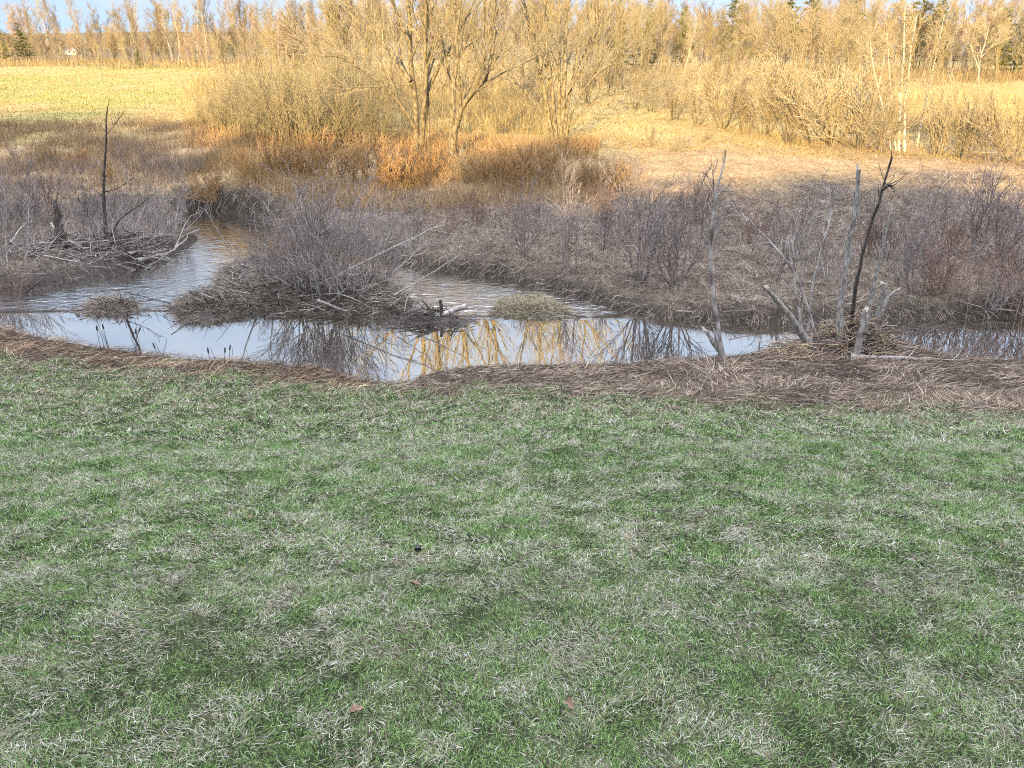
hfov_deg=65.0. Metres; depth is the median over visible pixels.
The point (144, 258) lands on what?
drift log
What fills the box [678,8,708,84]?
bare tree
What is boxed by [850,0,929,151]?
birch tree
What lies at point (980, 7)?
bare tree
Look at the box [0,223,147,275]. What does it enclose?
brush heap
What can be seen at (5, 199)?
grey shrub
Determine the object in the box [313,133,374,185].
rusty shrub
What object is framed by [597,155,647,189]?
rusty shrub
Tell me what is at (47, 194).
grey shrub
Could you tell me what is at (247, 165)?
rusty shrub
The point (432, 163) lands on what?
rusty shrub
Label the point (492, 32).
bare tree
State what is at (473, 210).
grey shrub
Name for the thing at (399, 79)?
bare shrub
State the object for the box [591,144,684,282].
shrub
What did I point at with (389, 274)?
grey shrub
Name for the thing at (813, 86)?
bare shrub
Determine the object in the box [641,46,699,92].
bare shrub
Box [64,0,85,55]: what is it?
bare tree
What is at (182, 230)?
drift log
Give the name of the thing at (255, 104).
willow shrub
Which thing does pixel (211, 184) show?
rusty shrub
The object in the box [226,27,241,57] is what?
conifer tree
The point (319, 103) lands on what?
willow shrub
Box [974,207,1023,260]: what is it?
red shrub
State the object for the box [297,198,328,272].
drift stick
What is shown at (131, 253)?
drift log
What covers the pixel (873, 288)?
broken pole
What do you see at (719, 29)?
bare tree
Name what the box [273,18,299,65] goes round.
bare tree
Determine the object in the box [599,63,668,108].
bare shrub
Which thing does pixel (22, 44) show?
conifer tree
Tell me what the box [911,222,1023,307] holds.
red shrub
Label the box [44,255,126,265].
drift log
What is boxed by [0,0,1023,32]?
sky
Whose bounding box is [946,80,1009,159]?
bare shrub
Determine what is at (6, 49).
conifer tree
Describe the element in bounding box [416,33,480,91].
bare shrub
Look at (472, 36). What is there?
bare tree
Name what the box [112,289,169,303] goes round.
drift stick
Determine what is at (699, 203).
grey shrub
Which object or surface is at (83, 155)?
rusty shrub
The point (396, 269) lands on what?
drift stick
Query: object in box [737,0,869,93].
bare tree
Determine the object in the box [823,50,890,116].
bare shrub
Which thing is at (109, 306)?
mud clump
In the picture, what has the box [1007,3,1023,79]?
bare tree
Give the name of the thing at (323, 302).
drift stick
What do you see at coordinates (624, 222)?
grey shrub
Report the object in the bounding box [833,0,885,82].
bare tree
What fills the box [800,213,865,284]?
red shrub
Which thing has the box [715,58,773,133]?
bare shrub
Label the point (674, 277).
bare sapling
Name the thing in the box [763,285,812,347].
broken stump
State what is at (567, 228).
bare sapling
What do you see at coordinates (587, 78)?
bare shrub
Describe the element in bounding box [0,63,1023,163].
field grass
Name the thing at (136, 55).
conifer tree
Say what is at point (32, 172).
rusty shrub
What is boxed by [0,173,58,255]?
grey shrub
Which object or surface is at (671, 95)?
bare shrub
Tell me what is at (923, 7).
conifer tree
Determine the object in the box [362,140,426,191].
rusty shrub
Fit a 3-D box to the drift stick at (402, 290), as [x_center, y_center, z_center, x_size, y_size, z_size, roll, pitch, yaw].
[-2.228,-2.901,21.311,1.875,1.060,0.084,-6,22,-14]
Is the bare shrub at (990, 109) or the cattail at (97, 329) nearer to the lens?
the cattail at (97, 329)
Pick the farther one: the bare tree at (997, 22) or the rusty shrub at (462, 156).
the bare tree at (997, 22)
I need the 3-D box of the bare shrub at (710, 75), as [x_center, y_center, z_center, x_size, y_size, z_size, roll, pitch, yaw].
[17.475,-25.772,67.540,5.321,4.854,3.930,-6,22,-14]
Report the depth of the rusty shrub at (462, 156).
35.75 m
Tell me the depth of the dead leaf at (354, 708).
3.90 m
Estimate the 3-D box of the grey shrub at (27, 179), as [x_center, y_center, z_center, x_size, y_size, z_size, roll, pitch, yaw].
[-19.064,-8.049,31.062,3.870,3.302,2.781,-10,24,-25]
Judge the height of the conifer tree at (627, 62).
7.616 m
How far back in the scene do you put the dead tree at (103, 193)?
26.45 m
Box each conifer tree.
[0,28,13,63]
[8,22,40,59]
[134,50,144,64]
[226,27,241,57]
[595,16,636,69]
[633,14,657,69]
[670,6,692,63]
[713,0,756,66]
[765,0,802,64]
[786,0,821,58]
[836,0,879,58]
[893,0,935,68]
[913,0,960,66]
[932,5,961,67]
[975,8,1021,71]
[1001,15,1023,75]
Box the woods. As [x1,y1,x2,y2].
[0,0,1023,83]
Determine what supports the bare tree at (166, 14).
on the ground at (772, 310)
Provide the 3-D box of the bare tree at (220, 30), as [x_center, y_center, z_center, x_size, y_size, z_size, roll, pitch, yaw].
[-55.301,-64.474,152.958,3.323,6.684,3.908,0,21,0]
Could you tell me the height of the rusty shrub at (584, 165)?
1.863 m
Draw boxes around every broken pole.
[834,165,871,345]
[846,143,907,344]
[861,209,894,351]
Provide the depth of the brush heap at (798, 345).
17.14 m
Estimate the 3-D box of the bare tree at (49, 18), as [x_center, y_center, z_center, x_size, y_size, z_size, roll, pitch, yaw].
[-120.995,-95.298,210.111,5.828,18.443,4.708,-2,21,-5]
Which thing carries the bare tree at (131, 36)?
on the ground at (772, 310)
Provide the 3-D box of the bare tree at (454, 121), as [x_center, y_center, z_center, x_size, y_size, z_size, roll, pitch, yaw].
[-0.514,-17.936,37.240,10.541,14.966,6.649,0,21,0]
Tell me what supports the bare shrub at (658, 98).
on the ground at (772, 310)
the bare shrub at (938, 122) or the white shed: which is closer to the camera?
the bare shrub at (938, 122)
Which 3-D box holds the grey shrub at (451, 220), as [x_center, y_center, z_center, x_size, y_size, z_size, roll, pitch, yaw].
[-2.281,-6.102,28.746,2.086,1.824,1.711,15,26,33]
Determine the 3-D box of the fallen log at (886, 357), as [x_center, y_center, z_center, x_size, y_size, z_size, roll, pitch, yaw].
[9.146,-0.437,16.902,4.089,0.743,1.152,0,21,0]
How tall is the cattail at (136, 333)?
0.766 m
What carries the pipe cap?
on the ground at (772, 310)
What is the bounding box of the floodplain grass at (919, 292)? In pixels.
[0,125,1023,325]
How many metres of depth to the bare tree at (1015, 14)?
116.97 m
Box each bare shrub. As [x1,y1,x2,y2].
[294,37,394,86]
[296,40,337,93]
[350,46,395,103]
[368,41,421,97]
[377,31,470,97]
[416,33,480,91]
[459,43,511,107]
[488,30,557,93]
[497,46,554,106]
[512,32,573,86]
[561,49,611,103]
[593,45,629,94]
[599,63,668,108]
[632,67,674,112]
[637,120,662,146]
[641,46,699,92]
[641,51,711,93]
[654,68,696,119]
[667,126,691,151]
[674,61,744,125]
[683,47,737,101]
[687,53,777,128]
[699,126,711,141]
[713,50,763,108]
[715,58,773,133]
[739,55,797,136]
[747,53,799,106]
[754,54,840,143]
[762,49,898,142]
[781,47,881,145]
[787,58,937,150]
[789,55,841,110]
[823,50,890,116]
[839,51,917,113]
[853,75,917,152]
[907,68,988,155]
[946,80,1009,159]
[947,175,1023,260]
[957,77,1023,164]
[958,85,1023,161]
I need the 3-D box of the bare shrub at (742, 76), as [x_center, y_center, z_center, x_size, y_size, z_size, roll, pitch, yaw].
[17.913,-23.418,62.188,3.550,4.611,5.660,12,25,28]
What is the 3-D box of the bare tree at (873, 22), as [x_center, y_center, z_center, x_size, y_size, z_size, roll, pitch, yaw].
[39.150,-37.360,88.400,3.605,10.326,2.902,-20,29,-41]
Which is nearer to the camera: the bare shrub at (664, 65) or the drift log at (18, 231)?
the drift log at (18, 231)
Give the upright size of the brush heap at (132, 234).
2.892 m
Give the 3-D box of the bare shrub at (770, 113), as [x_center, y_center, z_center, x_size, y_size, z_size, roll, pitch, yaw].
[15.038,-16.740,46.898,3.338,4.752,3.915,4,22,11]
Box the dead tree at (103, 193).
[94,102,155,246]
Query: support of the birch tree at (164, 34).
on the ground at (772, 310)
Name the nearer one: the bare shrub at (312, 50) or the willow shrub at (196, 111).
the willow shrub at (196, 111)
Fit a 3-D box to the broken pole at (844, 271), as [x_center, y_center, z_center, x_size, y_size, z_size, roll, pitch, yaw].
[6.994,-2.586,16.656,0.471,3.804,0.667,0,21,0]
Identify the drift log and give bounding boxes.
[9,221,35,243]
[25,233,176,245]
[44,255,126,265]
[126,229,199,255]
[135,235,187,261]
[174,211,197,247]
[421,300,439,313]
[435,303,467,316]
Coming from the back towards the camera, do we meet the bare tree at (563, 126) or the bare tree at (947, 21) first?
the bare tree at (947, 21)
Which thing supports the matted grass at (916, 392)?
on the ground at (772, 310)
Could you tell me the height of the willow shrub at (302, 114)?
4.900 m
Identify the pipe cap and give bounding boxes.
[414,545,421,552]
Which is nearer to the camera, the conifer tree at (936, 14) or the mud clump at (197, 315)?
the mud clump at (197, 315)
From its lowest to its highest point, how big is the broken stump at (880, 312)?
1.301 m
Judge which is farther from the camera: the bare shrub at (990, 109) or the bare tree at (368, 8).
the bare tree at (368, 8)
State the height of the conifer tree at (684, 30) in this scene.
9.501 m
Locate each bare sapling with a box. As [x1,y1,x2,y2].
[502,172,555,256]
[537,144,601,275]
[589,174,620,250]
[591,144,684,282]
[631,159,736,287]
[699,149,732,358]
[745,168,843,281]
[778,178,840,335]
[855,175,935,260]
[893,169,974,293]
[904,160,968,249]
[948,126,1022,262]
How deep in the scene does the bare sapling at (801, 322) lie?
17.28 m
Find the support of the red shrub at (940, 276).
on the ground at (772, 310)
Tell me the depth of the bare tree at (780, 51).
81.02 m
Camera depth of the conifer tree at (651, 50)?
120.71 m
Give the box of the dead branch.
[720,185,818,341]
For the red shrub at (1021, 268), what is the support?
on the ground at (772, 310)
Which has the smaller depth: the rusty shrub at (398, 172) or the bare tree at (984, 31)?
the rusty shrub at (398, 172)
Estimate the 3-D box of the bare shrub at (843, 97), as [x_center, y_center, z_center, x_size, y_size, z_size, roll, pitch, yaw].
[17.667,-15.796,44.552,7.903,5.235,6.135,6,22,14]
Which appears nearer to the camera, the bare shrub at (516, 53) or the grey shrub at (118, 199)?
the grey shrub at (118, 199)
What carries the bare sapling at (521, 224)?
on the ground at (772, 310)
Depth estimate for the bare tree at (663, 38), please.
91.46 m
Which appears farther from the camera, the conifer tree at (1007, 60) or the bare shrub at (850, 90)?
the conifer tree at (1007, 60)
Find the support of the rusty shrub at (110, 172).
on the ground at (772, 310)
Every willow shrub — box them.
[163,84,225,127]
[175,68,251,134]
[197,42,269,141]
[210,18,285,126]
[220,55,295,141]
[234,22,335,147]
[240,43,328,127]
[248,47,344,146]
[273,34,365,147]
[275,17,387,129]
[305,59,386,148]
[342,76,406,149]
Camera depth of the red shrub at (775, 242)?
24.54 m
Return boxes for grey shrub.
[0,144,70,213]
[0,173,48,230]
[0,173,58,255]
[0,185,80,273]
[0,239,32,299]
[3,166,70,225]
[11,156,79,214]
[12,172,100,225]
[59,168,129,227]
[71,188,154,245]
[81,156,138,221]
[118,171,174,229]
[124,163,206,225]
[137,185,210,240]
[217,188,352,294]
[223,139,390,299]
[238,230,284,274]
[284,181,421,298]
[325,196,375,235]
[340,219,433,288]
[352,194,403,250]
[382,189,450,255]
[412,189,471,236]
[450,177,504,223]
[490,178,536,217]
[517,183,555,224]
[580,169,618,220]
[602,199,677,239]
[673,176,715,221]
[699,201,741,239]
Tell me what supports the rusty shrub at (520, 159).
on the ground at (772, 310)
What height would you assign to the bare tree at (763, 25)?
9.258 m
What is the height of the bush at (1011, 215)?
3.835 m
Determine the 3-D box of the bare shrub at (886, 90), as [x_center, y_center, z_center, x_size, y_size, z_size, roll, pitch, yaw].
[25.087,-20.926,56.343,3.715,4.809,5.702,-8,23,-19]
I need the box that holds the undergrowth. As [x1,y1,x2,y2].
[0,53,1023,303]
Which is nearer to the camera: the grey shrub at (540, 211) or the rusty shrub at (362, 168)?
the grey shrub at (540, 211)
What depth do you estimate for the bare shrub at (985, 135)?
42.45 m
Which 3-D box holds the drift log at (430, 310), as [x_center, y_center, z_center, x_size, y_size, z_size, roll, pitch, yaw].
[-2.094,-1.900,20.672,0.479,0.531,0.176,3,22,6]
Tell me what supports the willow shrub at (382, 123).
on the ground at (772, 310)
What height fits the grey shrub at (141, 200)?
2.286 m
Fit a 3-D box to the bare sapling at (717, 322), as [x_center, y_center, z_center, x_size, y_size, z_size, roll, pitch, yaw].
[4.096,-2.513,16.218,0.776,4.262,0.706,14,26,33]
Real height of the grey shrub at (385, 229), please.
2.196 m
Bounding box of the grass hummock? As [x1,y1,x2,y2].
[482,291,580,320]
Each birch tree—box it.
[159,10,172,60]
[165,0,182,62]
[189,0,204,61]
[192,0,211,61]
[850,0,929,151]
[916,0,957,146]
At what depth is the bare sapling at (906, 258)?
20.92 m
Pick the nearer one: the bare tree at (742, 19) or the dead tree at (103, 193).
the dead tree at (103, 193)
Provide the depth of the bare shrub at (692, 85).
51.26 m
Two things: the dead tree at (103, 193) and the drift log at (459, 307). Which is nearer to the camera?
the drift log at (459, 307)
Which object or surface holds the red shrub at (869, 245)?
on the ground at (772, 310)
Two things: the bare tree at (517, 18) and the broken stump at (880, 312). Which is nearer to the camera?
the broken stump at (880, 312)
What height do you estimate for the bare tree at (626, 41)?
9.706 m
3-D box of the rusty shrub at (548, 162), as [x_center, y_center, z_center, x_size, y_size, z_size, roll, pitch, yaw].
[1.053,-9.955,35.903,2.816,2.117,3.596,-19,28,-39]
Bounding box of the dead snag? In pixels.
[51,200,71,249]
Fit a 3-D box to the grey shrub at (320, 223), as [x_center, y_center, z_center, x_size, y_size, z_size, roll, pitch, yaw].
[-5.389,-4.232,20.828,4.180,4.272,4.024,-18,28,-38]
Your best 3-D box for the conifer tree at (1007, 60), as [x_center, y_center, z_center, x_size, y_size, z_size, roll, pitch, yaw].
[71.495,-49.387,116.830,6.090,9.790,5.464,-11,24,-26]
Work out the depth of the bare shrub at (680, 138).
42.30 m
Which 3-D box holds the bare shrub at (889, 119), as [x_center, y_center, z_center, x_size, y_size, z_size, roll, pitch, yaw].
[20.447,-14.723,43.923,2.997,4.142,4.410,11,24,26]
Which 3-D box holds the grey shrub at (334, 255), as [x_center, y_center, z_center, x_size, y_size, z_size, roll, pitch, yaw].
[-4.209,-3.754,21.172,3.456,2.985,3.289,-5,22,-11]
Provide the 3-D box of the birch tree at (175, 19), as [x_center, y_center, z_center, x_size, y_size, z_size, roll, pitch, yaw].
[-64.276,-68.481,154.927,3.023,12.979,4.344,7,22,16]
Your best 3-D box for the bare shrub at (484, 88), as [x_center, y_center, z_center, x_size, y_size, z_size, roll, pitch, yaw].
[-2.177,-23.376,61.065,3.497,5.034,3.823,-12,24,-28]
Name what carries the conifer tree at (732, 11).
on the ground at (772, 310)
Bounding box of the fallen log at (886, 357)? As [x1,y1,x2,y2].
[850,345,1012,362]
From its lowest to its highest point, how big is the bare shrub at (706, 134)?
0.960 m
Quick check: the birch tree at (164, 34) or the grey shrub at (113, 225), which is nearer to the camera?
the grey shrub at (113, 225)
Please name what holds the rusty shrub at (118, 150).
on the ground at (772, 310)
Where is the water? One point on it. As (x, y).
(369, 346)
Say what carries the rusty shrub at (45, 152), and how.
on the ground at (772, 310)
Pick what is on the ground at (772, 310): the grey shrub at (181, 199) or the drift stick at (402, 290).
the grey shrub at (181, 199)
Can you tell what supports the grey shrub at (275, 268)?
on the ground at (772, 310)
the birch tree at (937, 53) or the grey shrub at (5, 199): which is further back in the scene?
the birch tree at (937, 53)
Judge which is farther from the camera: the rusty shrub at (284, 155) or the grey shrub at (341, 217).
the rusty shrub at (284, 155)
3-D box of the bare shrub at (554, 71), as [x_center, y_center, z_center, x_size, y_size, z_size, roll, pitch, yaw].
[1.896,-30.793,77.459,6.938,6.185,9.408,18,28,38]
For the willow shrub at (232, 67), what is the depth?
45.49 m
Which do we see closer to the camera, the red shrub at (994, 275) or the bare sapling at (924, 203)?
the red shrub at (994, 275)
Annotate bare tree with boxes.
[13,28,32,60]
[35,0,60,55]
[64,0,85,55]
[94,22,118,58]
[129,27,134,56]
[151,6,173,58]
[214,27,228,61]
[245,11,266,58]
[257,0,506,152]
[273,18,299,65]
[302,0,324,61]
[318,0,363,71]
[345,0,382,72]
[370,0,396,73]
[408,0,603,156]
[446,0,497,79]
[470,0,702,144]
[478,0,509,82]
[505,0,535,71]
[574,0,631,89]
[602,0,633,89]
[627,1,656,87]
[648,0,677,69]
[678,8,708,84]
[681,5,704,85]
[702,5,748,86]
[722,0,788,94]
[725,0,761,81]
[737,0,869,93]
[761,0,795,72]
[820,0,858,89]
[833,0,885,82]
[859,0,882,88]
[879,0,897,85]
[928,0,973,83]
[940,0,962,78]
[956,3,1018,83]
[962,1,984,79]
[985,0,1015,78]
[1003,0,1023,76]
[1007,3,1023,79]
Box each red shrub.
[735,203,821,262]
[738,205,773,245]
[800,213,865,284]
[848,210,885,256]
[865,222,936,281]
[907,227,999,295]
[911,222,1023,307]
[926,211,1023,310]
[935,210,989,258]
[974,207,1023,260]
[979,213,1023,317]
[1011,242,1023,301]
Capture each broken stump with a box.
[439,300,443,316]
[702,325,718,355]
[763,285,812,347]
[853,306,868,354]
[868,282,901,339]
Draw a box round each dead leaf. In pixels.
[350,704,363,714]
[565,697,573,708]
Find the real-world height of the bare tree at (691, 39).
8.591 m
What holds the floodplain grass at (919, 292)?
on the ground at (772, 310)
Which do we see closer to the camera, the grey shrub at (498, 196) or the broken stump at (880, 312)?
the broken stump at (880, 312)
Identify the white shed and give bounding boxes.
[65,48,81,54]
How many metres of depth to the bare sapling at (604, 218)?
25.68 m
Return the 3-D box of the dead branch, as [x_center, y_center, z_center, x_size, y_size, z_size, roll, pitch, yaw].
[5.432,-2.376,16.612,2.670,3.501,0.494,-4,22,-9]
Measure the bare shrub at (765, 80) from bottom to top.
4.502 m
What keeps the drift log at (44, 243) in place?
on the brush heap at (132, 234)
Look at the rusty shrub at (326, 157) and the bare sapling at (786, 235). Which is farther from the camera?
the rusty shrub at (326, 157)
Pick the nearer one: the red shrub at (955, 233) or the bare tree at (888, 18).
the red shrub at (955, 233)
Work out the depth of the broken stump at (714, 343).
16.91 m
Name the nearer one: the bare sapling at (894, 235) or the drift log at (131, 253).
the bare sapling at (894, 235)
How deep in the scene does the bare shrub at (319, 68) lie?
62.70 m
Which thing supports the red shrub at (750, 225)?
on the ground at (772, 310)
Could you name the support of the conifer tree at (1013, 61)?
on the ground at (772, 310)
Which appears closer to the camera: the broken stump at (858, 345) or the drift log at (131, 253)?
the broken stump at (858, 345)
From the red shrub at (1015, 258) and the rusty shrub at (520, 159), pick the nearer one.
the red shrub at (1015, 258)
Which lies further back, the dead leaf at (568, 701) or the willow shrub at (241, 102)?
the willow shrub at (241, 102)
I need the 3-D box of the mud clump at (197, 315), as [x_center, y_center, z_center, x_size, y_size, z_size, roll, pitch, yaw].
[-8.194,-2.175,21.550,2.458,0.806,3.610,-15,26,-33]
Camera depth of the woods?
133.82 m
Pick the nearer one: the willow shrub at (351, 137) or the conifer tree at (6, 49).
the willow shrub at (351, 137)
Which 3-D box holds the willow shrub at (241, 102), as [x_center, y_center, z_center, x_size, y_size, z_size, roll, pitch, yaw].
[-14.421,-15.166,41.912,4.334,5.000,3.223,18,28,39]
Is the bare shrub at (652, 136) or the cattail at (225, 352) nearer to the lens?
the cattail at (225, 352)
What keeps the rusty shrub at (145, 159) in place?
on the ground at (772, 310)
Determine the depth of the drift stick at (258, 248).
22.06 m
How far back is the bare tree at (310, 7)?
92.31 m
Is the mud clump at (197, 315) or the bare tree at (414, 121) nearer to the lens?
the mud clump at (197, 315)
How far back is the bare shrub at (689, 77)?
76.04 m
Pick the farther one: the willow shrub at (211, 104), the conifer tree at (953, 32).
the conifer tree at (953, 32)
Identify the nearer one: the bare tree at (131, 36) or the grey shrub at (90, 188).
the grey shrub at (90, 188)
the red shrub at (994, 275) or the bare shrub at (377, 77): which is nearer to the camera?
the red shrub at (994, 275)
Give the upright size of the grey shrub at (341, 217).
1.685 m
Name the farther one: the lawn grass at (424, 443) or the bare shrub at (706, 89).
the bare shrub at (706, 89)
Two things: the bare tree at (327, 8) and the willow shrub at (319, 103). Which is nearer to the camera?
the willow shrub at (319, 103)
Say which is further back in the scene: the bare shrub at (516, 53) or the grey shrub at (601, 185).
the bare shrub at (516, 53)
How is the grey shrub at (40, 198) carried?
on the ground at (772, 310)
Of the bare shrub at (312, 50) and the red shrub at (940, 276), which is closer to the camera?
the red shrub at (940, 276)
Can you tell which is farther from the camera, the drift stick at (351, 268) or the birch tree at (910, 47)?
the birch tree at (910, 47)
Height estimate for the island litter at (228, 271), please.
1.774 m
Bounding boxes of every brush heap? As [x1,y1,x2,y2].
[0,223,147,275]
[18,209,190,270]
[754,332,842,360]
[788,301,925,362]
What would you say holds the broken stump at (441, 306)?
in the mud clump at (422, 319)
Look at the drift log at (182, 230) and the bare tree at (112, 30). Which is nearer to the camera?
the drift log at (182, 230)
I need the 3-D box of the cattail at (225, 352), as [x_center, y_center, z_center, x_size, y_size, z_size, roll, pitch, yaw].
[-5.931,-0.599,16.473,0.309,0.441,0.409,0,21,0]
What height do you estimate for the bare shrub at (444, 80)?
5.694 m
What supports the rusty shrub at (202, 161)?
on the ground at (772, 310)
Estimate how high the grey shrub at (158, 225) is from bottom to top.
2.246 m
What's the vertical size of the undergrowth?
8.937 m
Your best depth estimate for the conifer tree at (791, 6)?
143.30 m
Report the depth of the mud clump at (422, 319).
20.31 m
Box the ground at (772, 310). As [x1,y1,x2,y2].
[0,24,1023,767]
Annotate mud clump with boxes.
[75,288,154,317]
[159,286,250,324]
[379,302,474,328]
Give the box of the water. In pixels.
[0,211,1023,382]
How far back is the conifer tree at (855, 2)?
134.35 m
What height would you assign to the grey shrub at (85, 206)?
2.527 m
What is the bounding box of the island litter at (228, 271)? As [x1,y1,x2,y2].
[165,235,423,321]
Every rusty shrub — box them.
[3,133,26,159]
[24,162,46,183]
[34,143,59,164]
[53,146,92,168]
[87,155,125,184]
[108,131,160,161]
[130,137,166,170]
[152,146,187,172]
[175,162,233,202]
[185,144,209,173]
[221,145,278,185]
[251,133,319,179]
[270,123,351,176]
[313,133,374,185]
[339,132,420,182]
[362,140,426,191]
[371,131,461,186]
[447,133,495,183]
[448,136,533,185]
[489,139,547,180]
[499,137,579,182]
[569,153,633,192]
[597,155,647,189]
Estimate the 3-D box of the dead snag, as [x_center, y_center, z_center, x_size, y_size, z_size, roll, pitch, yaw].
[-15.054,-5.254,26.583,0.674,1.639,0.659,0,21,0]
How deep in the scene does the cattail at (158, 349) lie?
16.93 m
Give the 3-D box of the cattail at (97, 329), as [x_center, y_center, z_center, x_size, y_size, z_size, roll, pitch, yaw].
[-8.905,-0.996,17.388,0.207,0.690,0.364,0,21,0]
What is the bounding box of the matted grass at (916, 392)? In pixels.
[0,321,1023,428]
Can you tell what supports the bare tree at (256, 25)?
on the ground at (772, 310)
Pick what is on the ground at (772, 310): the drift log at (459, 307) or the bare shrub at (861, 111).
the bare shrub at (861, 111)
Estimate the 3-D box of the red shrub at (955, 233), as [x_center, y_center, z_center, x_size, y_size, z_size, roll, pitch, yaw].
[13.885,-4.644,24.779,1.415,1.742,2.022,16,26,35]
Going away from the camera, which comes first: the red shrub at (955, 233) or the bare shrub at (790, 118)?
the red shrub at (955, 233)
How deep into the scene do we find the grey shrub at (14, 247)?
24.13 m
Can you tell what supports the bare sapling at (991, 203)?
on the ground at (772, 310)
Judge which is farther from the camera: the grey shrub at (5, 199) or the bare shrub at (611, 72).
the bare shrub at (611, 72)
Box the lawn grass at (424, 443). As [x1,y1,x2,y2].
[0,341,1023,767]
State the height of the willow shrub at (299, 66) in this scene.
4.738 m
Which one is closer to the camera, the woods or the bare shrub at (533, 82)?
the bare shrub at (533, 82)
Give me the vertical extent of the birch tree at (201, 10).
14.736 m
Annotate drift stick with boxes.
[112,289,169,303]
[198,206,252,288]
[213,264,225,282]
[254,212,269,281]
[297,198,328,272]
[317,299,346,310]
[339,221,440,274]
[394,238,427,271]
[394,253,461,295]
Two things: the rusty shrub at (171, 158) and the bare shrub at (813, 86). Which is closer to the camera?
the rusty shrub at (171, 158)
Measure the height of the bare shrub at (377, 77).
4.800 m
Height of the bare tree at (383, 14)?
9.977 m
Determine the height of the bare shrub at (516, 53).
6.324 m
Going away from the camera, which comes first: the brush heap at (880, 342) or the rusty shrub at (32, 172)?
the brush heap at (880, 342)
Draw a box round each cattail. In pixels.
[96,320,108,349]
[130,319,140,354]
[152,340,166,356]
[211,345,232,362]
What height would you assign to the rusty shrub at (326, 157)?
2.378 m
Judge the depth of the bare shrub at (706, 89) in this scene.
49.23 m
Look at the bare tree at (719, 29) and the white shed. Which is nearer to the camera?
the bare tree at (719, 29)
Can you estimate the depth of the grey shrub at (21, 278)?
22.87 m
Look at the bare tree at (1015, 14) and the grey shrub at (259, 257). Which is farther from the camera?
the bare tree at (1015, 14)
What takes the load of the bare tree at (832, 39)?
on the ground at (772, 310)
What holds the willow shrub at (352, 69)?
on the ground at (772, 310)
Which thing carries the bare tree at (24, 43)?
on the ground at (772, 310)
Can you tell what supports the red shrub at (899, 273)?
on the ground at (772, 310)
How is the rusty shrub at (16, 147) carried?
on the ground at (772, 310)
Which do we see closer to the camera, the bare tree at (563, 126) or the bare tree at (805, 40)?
the bare tree at (563, 126)
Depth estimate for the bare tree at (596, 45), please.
82.21 m
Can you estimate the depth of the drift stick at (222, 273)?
22.78 m
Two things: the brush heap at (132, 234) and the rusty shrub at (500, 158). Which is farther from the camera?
the rusty shrub at (500, 158)
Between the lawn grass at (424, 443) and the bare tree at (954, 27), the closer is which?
the lawn grass at (424, 443)
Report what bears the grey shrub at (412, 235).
on the ground at (772, 310)
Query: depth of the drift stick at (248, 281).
21.45 m
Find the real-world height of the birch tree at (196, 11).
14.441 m
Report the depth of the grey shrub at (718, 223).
27.44 m
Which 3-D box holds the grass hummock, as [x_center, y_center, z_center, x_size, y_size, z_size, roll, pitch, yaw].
[0.516,-2.112,21.733,2.647,0.521,2.798,0,21,0]
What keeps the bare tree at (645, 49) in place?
on the ground at (772, 310)
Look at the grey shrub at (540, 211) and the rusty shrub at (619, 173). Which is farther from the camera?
the rusty shrub at (619, 173)
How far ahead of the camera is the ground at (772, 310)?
6.55 m
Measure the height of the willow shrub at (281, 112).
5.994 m
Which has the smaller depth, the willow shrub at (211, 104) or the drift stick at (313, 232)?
the drift stick at (313, 232)

